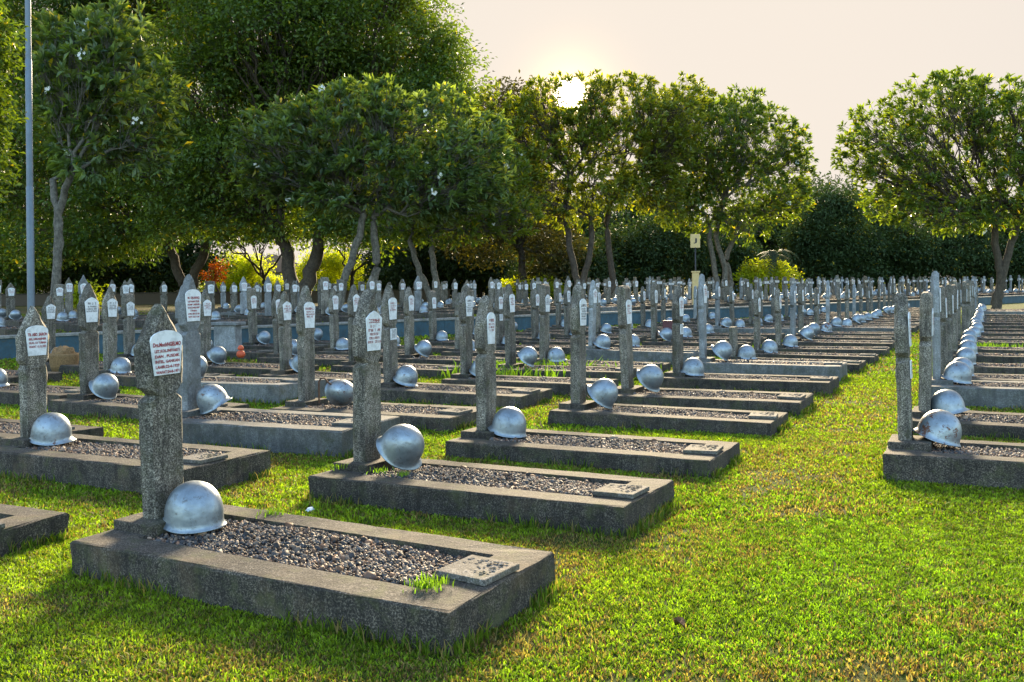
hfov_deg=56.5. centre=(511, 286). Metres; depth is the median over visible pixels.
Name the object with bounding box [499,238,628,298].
bushy tree
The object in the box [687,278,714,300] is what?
grave
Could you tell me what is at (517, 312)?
grave
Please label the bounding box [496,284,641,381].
grave
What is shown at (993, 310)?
grave
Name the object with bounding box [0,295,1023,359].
retaining wall
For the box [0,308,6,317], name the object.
steel helmet
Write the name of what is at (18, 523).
grave
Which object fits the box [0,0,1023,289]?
sky
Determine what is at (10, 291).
grave
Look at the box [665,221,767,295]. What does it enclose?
bushy tree
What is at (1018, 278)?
grave
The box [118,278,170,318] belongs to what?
grave
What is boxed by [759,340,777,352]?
steel helmet
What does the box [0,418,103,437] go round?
grave
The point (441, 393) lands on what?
grave
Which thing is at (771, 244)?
distant tree
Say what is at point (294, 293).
grave
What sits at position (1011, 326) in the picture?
grave
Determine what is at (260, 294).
grave
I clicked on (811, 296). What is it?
grave
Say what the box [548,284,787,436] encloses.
grave
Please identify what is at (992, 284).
grave
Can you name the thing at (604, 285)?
grave
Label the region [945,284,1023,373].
grave
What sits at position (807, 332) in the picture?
steel helmet
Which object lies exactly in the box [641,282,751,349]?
grave
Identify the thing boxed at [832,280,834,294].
grave
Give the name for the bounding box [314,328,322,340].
steel helmet
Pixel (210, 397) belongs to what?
steel helmet
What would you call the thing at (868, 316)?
steel helmet
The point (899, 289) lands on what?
grave
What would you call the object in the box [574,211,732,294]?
bushy tree
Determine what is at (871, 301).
grave
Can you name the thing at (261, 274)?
bushy tree
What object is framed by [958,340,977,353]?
steel helmet
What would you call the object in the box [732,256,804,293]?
shrub
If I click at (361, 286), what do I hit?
grave
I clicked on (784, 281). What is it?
grave
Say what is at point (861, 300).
grave
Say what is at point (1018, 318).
grave
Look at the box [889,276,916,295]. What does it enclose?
grave
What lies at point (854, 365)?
grave
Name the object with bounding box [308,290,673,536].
grave
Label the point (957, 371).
steel helmet
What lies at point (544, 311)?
grave
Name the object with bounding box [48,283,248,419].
grave
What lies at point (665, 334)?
steel helmet
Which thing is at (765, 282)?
grave
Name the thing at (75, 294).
shrub
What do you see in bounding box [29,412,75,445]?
steel helmet
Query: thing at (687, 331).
steel helmet
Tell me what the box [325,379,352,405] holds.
steel helmet
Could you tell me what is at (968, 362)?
steel helmet
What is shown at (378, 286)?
grave
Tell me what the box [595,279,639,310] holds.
grave
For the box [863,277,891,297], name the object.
grave
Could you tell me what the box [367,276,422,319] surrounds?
grave
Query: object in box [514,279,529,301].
grave
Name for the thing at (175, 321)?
grave
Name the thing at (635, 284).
grave
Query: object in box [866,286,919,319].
grave
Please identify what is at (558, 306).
grave
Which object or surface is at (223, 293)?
grave
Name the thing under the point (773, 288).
grave
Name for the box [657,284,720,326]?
grave
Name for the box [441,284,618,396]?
grave
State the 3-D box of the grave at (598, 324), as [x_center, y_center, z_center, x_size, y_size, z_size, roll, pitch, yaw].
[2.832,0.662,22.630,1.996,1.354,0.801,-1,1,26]
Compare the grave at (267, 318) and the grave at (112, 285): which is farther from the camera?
the grave at (112, 285)
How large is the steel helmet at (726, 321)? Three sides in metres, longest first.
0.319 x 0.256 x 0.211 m
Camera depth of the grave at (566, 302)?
21.45 m
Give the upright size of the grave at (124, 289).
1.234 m
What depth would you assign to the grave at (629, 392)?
9.75 m
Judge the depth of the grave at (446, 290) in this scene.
45.59 m
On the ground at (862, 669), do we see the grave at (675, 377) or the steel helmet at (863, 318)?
the grave at (675, 377)
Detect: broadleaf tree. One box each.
[0,0,37,202]
[0,0,233,292]
[89,0,498,302]
[435,69,601,296]
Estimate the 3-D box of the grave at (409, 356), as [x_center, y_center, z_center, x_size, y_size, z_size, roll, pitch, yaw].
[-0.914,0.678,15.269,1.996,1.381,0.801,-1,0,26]
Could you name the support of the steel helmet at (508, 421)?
on the grave at (650, 455)
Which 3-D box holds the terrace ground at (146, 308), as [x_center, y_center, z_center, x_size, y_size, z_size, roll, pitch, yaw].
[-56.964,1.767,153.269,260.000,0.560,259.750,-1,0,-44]
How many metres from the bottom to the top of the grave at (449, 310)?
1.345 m
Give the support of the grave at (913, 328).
on the ground at (862, 669)
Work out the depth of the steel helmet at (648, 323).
25.95 m
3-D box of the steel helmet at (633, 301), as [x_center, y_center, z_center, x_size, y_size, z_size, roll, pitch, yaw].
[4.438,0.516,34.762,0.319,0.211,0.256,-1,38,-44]
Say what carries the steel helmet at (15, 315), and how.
on the grave at (10, 291)
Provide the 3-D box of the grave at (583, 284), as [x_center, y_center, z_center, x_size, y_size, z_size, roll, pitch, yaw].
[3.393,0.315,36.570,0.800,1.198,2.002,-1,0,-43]
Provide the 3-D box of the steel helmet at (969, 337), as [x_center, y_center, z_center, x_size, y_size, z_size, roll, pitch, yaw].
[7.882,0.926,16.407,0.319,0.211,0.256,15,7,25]
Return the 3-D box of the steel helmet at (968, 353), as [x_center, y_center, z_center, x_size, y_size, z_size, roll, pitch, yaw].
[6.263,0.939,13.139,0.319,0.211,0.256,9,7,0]
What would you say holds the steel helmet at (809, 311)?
on the grave at (804, 286)
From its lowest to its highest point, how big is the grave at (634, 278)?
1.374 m
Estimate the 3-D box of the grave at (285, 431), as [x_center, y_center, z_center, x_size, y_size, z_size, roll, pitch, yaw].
[-1.991,0.603,7.795,2.002,1.455,0.801,-1,1,26]
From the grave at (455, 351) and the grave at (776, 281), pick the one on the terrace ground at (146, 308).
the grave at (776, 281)
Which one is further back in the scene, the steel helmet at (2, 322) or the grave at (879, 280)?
the grave at (879, 280)
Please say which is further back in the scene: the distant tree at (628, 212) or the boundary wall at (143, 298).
the distant tree at (628, 212)
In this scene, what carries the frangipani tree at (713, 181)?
on the terrace ground at (146, 308)
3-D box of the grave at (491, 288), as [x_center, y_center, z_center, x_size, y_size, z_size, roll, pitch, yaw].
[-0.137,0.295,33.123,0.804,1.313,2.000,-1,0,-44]
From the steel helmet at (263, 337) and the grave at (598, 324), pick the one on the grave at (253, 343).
the steel helmet at (263, 337)
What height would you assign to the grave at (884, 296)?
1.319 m
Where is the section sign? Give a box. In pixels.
[690,234,699,304]
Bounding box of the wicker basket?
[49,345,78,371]
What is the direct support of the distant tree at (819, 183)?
on the terrace ground at (146, 308)
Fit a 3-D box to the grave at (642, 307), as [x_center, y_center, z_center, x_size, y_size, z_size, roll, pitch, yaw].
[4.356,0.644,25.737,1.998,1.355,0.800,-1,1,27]
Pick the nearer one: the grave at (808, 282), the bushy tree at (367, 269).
the grave at (808, 282)
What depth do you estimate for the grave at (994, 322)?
26.14 m
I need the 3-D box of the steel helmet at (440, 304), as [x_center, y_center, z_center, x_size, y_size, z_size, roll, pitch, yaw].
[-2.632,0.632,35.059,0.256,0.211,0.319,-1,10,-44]
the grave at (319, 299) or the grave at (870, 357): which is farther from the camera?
the grave at (319, 299)
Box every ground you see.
[0,283,1023,681]
[2,287,1023,332]
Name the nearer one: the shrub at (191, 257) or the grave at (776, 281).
the grave at (776, 281)
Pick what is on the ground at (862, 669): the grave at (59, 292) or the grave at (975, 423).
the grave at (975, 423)
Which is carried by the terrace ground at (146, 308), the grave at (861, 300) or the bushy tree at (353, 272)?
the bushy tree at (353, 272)
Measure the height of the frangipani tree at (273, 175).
8.401 m
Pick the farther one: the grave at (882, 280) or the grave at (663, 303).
the grave at (882, 280)
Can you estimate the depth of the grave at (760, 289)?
27.97 m
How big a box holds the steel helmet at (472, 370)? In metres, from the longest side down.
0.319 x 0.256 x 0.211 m
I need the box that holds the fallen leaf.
[674,617,684,628]
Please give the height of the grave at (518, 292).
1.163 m
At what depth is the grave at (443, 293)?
42.12 m
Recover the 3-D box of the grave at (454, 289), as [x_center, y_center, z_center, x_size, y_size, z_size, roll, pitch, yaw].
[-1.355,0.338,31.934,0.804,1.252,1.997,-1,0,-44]
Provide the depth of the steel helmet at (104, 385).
9.87 m
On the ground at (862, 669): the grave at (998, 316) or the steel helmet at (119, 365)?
the grave at (998, 316)
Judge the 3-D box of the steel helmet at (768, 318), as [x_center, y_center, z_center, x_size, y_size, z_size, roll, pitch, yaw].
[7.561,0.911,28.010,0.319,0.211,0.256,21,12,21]
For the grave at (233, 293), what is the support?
on the terrace ground at (146, 308)
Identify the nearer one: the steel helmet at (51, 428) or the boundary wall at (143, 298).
the steel helmet at (51, 428)
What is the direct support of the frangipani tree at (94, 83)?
on the terrace ground at (146, 308)
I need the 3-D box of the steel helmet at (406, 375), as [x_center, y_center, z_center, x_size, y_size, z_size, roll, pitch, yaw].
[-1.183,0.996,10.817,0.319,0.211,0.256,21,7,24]
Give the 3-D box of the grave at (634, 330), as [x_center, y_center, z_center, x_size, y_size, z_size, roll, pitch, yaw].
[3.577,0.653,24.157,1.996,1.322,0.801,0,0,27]
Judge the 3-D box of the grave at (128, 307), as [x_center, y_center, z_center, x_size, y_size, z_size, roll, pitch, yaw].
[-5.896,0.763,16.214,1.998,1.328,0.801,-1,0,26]
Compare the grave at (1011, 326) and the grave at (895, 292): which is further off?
the grave at (895, 292)
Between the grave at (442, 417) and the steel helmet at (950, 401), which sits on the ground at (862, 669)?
the grave at (442, 417)
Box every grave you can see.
[0,280,23,318]
[0,306,270,494]
[0,325,19,334]
[0,383,120,405]
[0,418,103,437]
[0,504,68,556]
[3,369,61,382]
[4,283,23,325]
[41,296,134,374]
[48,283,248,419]
[53,284,102,329]
[64,275,122,331]
[65,278,103,322]
[70,304,554,655]
[79,287,235,386]
[100,280,146,317]
[116,280,172,327]
[117,293,226,362]
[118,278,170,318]
[160,281,174,316]
[173,317,237,323]
[175,286,325,404]
[177,274,399,457]
[196,288,273,359]
[199,289,318,376]
[205,281,262,326]
[215,282,230,311]
[220,282,271,316]
[229,277,264,319]
[243,288,329,353]
[253,282,264,311]
[257,276,321,324]
[257,290,382,366]
[258,284,264,308]
[258,291,383,383]
[270,285,476,431]
[274,280,318,313]
[283,279,318,308]
[290,281,340,316]
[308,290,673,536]
[315,277,348,322]
[315,279,321,313]
[315,340,329,343]
[316,288,432,355]
[330,285,459,377]
[331,283,336,293]
[336,280,347,314]
[358,281,403,310]
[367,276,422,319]
[375,281,403,313]
[381,286,552,408]
[381,293,454,353]
[397,279,443,309]
[398,287,519,364]
[414,276,454,311]
[414,276,455,318]
[424,290,518,345]
[432,277,477,308]
[441,282,476,304]
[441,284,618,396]
[441,292,538,357]
[443,281,451,303]
[444,279,477,314]
[445,296,739,478]
[470,290,550,343]
[472,280,478,303]
[488,277,526,309]
[493,279,539,314]
[493,281,529,304]
[494,290,569,354]
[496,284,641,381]
[500,287,563,338]
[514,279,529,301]
[515,282,550,303]
[516,280,555,307]
[521,281,529,302]
[521,288,618,346]
[522,279,563,313]
[522,290,587,334]
[535,278,553,300]
[536,284,670,371]
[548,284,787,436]
[550,287,617,329]
[551,278,588,306]
[555,284,650,341]
[561,276,616,311]
[581,280,616,305]
[586,278,590,300]
[586,280,698,364]
[586,287,664,339]
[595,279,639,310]
[601,279,611,302]
[606,277,646,304]
[611,326,695,333]
[612,344,716,356]
[615,285,812,415]
[624,279,671,309]
[631,277,645,300]
[633,279,671,303]
[637,286,696,330]
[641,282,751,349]
[644,278,668,298]
[645,276,670,301]
[647,277,692,307]
[655,277,691,303]
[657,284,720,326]
[659,286,838,395]
[667,279,691,300]
[671,277,720,302]
[671,285,766,343]
[675,279,723,306]
[677,283,714,324]
[681,280,685,296]
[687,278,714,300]
[690,286,748,323]
[692,287,784,339]
[694,274,846,380]
[706,278,736,299]
[706,286,763,320]
[708,302,747,306]
[711,277,736,297]
[713,282,797,335]
[720,278,770,305]
[720,279,741,300]
[728,326,865,372]
[729,286,764,326]
[737,278,743,299]
[741,279,789,303]
[745,283,820,326]
[753,277,769,296]
[753,290,878,363]
[758,286,824,324]
[762,277,808,303]
[769,277,772,292]
[771,282,830,321]
[773,276,813,298]
[774,288,889,354]
[781,277,825,302]
[784,285,844,320]
[790,285,894,349]
[794,283,851,319]
[796,283,893,340]
[800,278,844,302]
[802,283,851,316]
[805,279,834,296]
[806,278,821,297]
[809,285,863,314]
[814,288,893,335]
[817,276,858,301]
[817,284,865,313]
[820,277,856,297]
[826,280,893,331]
[829,278,832,292]
[831,275,877,300]
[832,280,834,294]
[836,282,916,332]
[840,277,843,292]
[845,284,918,329]
[849,277,891,300]
[851,284,918,323]
[856,278,859,294]
[859,284,919,321]
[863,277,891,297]
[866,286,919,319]
[869,281,919,317]
[876,277,918,299]
[878,285,919,315]
[881,277,887,294]
[882,284,918,313]
[882,293,1023,489]
[887,283,918,312]
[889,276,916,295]
[890,275,919,298]
[891,283,918,311]
[894,284,918,310]
[898,283,918,309]
[901,282,919,307]
[906,275,909,295]
[911,277,918,294]
[912,291,1023,440]
[917,277,922,295]
[923,276,926,290]
[931,271,1023,408]
[939,286,1023,380]
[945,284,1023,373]
[951,277,988,296]
[951,281,1023,353]
[952,284,1023,362]
[957,283,1023,346]
[961,281,1023,340]
[966,280,1023,331]
[966,284,1023,336]
[970,281,1023,324]
[970,323,1023,328]
[972,282,1023,317]
[972,284,1023,319]
[972,287,1023,321]
[974,279,1023,314]
[974,284,1023,315]
[976,281,1022,309]
[976,283,1023,310]
[981,276,1017,295]
[991,277,1023,294]
[1009,275,1022,292]
[1017,275,1023,292]
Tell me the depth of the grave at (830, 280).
67.10 m
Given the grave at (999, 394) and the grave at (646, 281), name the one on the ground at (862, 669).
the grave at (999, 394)
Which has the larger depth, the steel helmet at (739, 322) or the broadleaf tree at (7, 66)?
the steel helmet at (739, 322)
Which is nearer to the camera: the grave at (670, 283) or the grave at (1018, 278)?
the grave at (670, 283)
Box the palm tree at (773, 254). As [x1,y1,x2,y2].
[751,249,804,287]
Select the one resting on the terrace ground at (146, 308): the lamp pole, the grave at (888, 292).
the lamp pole
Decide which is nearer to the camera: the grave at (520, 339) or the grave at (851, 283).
the grave at (520, 339)
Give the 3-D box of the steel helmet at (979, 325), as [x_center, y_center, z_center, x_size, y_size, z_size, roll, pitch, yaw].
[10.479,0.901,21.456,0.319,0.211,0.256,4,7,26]
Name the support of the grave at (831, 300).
on the terrace ground at (146, 308)
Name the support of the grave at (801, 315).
on the ground at (862, 669)
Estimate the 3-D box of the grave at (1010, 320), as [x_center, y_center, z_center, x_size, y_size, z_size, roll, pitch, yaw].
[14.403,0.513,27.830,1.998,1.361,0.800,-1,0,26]
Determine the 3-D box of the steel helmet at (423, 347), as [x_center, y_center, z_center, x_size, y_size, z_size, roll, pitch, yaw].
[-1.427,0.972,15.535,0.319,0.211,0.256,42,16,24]
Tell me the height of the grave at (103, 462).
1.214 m
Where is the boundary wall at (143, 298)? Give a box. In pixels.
[1,289,450,305]
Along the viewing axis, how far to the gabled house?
91.72 m
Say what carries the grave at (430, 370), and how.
on the ground at (862, 669)
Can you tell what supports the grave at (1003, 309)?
on the ground at (862, 669)
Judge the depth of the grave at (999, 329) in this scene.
22.59 m
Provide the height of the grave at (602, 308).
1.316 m
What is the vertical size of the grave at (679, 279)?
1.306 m
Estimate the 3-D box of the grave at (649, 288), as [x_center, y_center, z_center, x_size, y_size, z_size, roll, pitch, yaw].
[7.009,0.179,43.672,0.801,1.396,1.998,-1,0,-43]
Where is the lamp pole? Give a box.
[25,0,34,310]
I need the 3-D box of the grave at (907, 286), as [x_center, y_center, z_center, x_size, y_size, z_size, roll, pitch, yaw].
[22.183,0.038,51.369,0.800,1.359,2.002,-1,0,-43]
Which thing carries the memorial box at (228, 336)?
on the ground at (862, 669)
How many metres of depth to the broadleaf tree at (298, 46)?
49.68 m
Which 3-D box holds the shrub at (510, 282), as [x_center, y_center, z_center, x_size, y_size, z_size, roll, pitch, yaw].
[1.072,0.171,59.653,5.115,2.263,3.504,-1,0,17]
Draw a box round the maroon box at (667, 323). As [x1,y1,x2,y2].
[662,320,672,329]
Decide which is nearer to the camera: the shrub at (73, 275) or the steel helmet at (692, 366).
the steel helmet at (692, 366)
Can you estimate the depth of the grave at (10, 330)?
18.73 m
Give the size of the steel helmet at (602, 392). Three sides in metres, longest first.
0.319 x 0.259 x 0.256 m
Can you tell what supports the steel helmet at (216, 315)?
on the grave at (210, 287)
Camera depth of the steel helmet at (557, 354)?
14.28 m
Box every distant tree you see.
[2,203,102,293]
[318,248,371,288]
[482,196,596,293]
[550,187,674,294]
[611,210,702,293]
[713,182,835,291]
[754,171,918,291]
[859,172,1007,288]
[963,192,1023,290]
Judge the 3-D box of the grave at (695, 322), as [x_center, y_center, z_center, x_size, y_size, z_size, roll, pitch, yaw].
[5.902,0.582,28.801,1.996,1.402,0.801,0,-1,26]
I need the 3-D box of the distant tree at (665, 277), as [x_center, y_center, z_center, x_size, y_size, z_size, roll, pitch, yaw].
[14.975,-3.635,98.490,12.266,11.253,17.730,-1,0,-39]
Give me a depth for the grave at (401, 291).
34.09 m
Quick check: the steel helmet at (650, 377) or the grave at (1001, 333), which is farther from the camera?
the grave at (1001, 333)
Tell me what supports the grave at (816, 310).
on the ground at (862, 669)
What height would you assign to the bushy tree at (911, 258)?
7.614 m
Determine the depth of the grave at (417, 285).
28.08 m
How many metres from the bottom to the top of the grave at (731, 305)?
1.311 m
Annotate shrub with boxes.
[64,279,108,308]
[198,250,255,291]
[225,251,283,290]
[295,243,368,290]
[500,272,564,299]
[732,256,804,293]
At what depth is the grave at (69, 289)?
26.08 m
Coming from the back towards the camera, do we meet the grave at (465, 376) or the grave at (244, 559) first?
the grave at (465, 376)
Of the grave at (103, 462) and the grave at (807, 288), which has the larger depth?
the grave at (807, 288)
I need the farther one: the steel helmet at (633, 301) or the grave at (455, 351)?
the steel helmet at (633, 301)
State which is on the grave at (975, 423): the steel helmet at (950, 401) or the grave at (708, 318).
the steel helmet at (950, 401)
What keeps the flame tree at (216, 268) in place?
on the terrace ground at (146, 308)
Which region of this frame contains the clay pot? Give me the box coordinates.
[236,345,244,357]
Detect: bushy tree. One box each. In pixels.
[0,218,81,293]
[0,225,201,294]
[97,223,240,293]
[216,202,315,290]
[303,217,426,287]
[355,229,427,289]
[378,225,518,297]
[396,246,533,298]
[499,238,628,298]
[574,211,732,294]
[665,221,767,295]
[765,171,899,292]
[842,208,980,289]
[917,211,1023,290]
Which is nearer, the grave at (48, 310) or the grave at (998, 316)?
the grave at (48, 310)
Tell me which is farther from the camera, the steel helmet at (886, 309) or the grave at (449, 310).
the steel helmet at (886, 309)
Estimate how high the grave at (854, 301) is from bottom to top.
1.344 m
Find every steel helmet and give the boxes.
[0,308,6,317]
[0,317,6,326]
[0,368,9,386]
[9,310,21,319]
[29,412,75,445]
[56,312,69,320]
[68,310,76,317]
[89,373,118,399]
[108,357,131,373]
[163,480,226,533]
[196,384,231,413]
[201,356,207,377]
[207,346,226,364]
[211,311,220,319]
[234,305,239,312]
[256,331,270,343]
[289,354,297,371]
[292,339,296,354]
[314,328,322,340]
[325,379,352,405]
[334,338,347,349]
[341,304,347,311]
[376,424,423,469]
[393,365,417,386]
[414,340,431,356]
[419,305,427,312]
[435,331,447,340]
[437,301,443,306]
[469,360,474,375]
[488,406,526,437]
[517,346,537,366]
[547,347,566,361]
[587,378,617,408]
[593,334,610,348]
[600,299,606,305]
[600,323,611,332]
[611,297,616,303]
[631,298,636,305]
[632,334,639,346]
[636,364,663,391]
[645,319,650,326]
[658,328,671,340]
[680,358,704,375]
[683,314,689,321]
[683,327,692,336]
[707,324,714,333]
[708,312,714,318]
[711,341,731,360]
[719,317,731,326]
[734,319,744,326]
[737,345,757,359]
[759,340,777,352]
[763,314,772,322]
[781,334,798,346]
[799,326,813,340]
[806,323,819,335]
[807,309,813,314]
[820,322,832,331]
[830,317,841,325]
[842,318,851,325]
[851,314,861,323]
[859,314,865,321]
[864,313,871,319]
[871,311,878,317]
[883,306,890,313]
[912,409,961,446]
[931,389,969,413]
[941,361,971,383]
[952,357,974,375]
[953,347,976,364]
[958,334,977,347]
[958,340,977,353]
[961,330,976,339]
[968,327,980,336]
[970,316,981,322]
[971,322,984,331]
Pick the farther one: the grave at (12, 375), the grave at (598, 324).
the grave at (598, 324)
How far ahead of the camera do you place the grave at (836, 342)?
18.37 m
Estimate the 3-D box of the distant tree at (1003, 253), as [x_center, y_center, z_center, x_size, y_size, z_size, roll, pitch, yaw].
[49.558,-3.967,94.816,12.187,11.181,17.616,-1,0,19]
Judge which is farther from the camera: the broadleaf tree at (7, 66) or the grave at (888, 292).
the grave at (888, 292)
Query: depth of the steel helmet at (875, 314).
30.92 m
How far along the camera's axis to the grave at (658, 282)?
40.49 m
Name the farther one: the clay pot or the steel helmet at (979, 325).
the steel helmet at (979, 325)
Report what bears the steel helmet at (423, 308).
on the grave at (417, 285)
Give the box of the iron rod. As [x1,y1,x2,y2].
[318,377,331,402]
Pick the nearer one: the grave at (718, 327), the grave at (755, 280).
the grave at (718, 327)
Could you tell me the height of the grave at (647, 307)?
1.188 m
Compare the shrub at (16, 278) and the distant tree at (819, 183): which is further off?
the distant tree at (819, 183)
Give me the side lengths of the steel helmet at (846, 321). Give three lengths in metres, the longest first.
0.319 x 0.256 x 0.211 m
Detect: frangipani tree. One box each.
[11,0,192,302]
[222,72,520,302]
[369,140,547,303]
[474,68,717,298]
[647,83,818,298]
[830,65,1023,308]
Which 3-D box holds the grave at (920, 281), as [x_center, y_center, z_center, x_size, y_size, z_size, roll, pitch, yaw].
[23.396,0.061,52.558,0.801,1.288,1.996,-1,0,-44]
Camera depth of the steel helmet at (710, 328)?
21.77 m
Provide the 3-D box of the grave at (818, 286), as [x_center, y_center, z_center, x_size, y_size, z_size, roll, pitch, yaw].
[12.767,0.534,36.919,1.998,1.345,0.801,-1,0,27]
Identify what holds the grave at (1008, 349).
on the ground at (862, 669)
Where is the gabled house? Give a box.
[232,254,317,290]
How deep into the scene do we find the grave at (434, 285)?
35.16 m
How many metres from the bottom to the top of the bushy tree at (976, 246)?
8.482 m
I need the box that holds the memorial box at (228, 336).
[211,322,245,351]
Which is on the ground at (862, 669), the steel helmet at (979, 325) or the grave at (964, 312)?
the grave at (964, 312)
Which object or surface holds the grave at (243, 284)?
on the terrace ground at (146, 308)
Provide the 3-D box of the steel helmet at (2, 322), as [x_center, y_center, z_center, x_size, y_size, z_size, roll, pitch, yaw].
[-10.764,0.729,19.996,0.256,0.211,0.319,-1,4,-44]
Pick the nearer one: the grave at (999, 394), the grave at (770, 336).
the grave at (999, 394)
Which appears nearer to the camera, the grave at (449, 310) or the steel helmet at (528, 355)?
the steel helmet at (528, 355)
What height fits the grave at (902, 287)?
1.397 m
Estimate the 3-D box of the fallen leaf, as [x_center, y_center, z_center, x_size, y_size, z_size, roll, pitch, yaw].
[0.602,1.211,3.418,0.030,0.047,0.100,-7,3,-13]
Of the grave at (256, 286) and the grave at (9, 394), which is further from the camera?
the grave at (256, 286)
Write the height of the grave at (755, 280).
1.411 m
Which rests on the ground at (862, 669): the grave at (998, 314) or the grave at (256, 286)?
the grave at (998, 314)
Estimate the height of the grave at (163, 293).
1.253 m
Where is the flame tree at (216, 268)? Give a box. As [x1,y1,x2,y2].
[198,256,229,303]
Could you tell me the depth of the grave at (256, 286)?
32.92 m
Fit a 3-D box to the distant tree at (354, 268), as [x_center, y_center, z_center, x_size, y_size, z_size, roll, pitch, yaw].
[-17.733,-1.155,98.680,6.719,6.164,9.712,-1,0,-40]
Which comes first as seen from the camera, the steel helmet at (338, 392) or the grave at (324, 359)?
the steel helmet at (338, 392)
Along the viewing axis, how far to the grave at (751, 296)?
26.48 m
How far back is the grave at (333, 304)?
17.38 m
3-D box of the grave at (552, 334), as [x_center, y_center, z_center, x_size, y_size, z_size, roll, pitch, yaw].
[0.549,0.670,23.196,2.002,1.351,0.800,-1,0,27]
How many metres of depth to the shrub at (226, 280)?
85.10 m
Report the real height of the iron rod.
0.248 m
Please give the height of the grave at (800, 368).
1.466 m
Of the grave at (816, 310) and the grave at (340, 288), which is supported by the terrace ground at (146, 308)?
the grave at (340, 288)
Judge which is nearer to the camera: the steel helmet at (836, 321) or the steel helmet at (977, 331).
the steel helmet at (977, 331)
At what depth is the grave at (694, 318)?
30.53 m
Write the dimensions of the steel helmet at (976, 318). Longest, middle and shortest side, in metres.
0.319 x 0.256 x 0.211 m
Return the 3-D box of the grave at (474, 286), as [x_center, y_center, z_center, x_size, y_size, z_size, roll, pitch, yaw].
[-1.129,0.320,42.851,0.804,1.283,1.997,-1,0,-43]
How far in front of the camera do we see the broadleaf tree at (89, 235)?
56.08 m
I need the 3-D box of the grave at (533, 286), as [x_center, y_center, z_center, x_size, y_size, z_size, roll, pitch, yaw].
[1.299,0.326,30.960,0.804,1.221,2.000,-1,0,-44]
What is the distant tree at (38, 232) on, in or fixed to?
on the terrace ground at (146, 308)
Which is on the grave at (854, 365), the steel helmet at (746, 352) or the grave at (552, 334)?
the steel helmet at (746, 352)
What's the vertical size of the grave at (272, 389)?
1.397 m
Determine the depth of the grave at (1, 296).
27.23 m
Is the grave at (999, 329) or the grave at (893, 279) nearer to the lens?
the grave at (999, 329)
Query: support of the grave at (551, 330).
on the ground at (862, 669)
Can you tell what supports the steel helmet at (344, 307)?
on the grave at (340, 288)
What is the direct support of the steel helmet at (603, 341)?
on the grave at (593, 351)
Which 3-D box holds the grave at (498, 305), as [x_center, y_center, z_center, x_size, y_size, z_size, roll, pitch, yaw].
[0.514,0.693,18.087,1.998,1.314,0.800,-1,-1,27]
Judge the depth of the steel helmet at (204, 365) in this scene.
11.31 m
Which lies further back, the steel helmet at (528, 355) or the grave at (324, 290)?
the grave at (324, 290)
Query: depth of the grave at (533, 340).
19.89 m
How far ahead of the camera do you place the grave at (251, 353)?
17.05 m
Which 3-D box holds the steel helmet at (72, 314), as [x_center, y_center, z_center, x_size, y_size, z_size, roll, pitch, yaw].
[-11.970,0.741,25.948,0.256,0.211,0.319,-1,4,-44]
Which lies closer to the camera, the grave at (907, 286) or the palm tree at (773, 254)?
the grave at (907, 286)
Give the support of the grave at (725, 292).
on the terrace ground at (146, 308)
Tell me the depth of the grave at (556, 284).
36.01 m
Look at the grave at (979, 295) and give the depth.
55.29 m
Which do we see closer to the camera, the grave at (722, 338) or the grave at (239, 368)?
the grave at (239, 368)
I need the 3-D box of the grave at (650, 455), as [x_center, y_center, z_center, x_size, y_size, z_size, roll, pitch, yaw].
[0.565,0.707,6.941,1.998,1.300,0.800,-1,0,27]
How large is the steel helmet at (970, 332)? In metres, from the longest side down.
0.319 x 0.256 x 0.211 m
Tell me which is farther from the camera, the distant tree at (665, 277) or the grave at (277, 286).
the distant tree at (665, 277)
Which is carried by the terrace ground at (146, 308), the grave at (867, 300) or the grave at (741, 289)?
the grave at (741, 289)
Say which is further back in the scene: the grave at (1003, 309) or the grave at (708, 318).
the grave at (1003, 309)
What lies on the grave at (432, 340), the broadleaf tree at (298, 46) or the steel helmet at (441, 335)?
the steel helmet at (441, 335)
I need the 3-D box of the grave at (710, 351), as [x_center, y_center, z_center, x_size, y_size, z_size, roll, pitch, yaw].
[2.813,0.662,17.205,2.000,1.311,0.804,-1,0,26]
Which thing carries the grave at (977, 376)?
on the ground at (862, 669)
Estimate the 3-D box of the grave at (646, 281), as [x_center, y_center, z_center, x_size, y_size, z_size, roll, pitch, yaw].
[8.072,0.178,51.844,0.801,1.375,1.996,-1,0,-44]
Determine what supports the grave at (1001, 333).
on the ground at (862, 669)
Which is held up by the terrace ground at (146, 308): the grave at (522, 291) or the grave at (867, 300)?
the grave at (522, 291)
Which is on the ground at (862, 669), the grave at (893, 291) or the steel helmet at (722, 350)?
the grave at (893, 291)
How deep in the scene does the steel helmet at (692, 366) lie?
11.62 m
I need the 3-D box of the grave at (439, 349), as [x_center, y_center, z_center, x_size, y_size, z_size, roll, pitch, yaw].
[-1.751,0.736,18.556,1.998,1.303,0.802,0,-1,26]
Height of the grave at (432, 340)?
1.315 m
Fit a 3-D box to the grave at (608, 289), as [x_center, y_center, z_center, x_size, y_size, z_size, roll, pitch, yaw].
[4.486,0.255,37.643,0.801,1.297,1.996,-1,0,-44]
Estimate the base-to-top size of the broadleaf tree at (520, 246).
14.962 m
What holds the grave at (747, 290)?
on the terrace ground at (146, 308)
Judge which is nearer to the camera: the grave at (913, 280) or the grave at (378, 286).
the grave at (378, 286)
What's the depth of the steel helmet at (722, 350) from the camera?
13.00 m
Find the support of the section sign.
on the terrace ground at (146, 308)
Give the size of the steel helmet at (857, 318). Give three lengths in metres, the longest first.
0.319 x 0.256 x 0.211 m

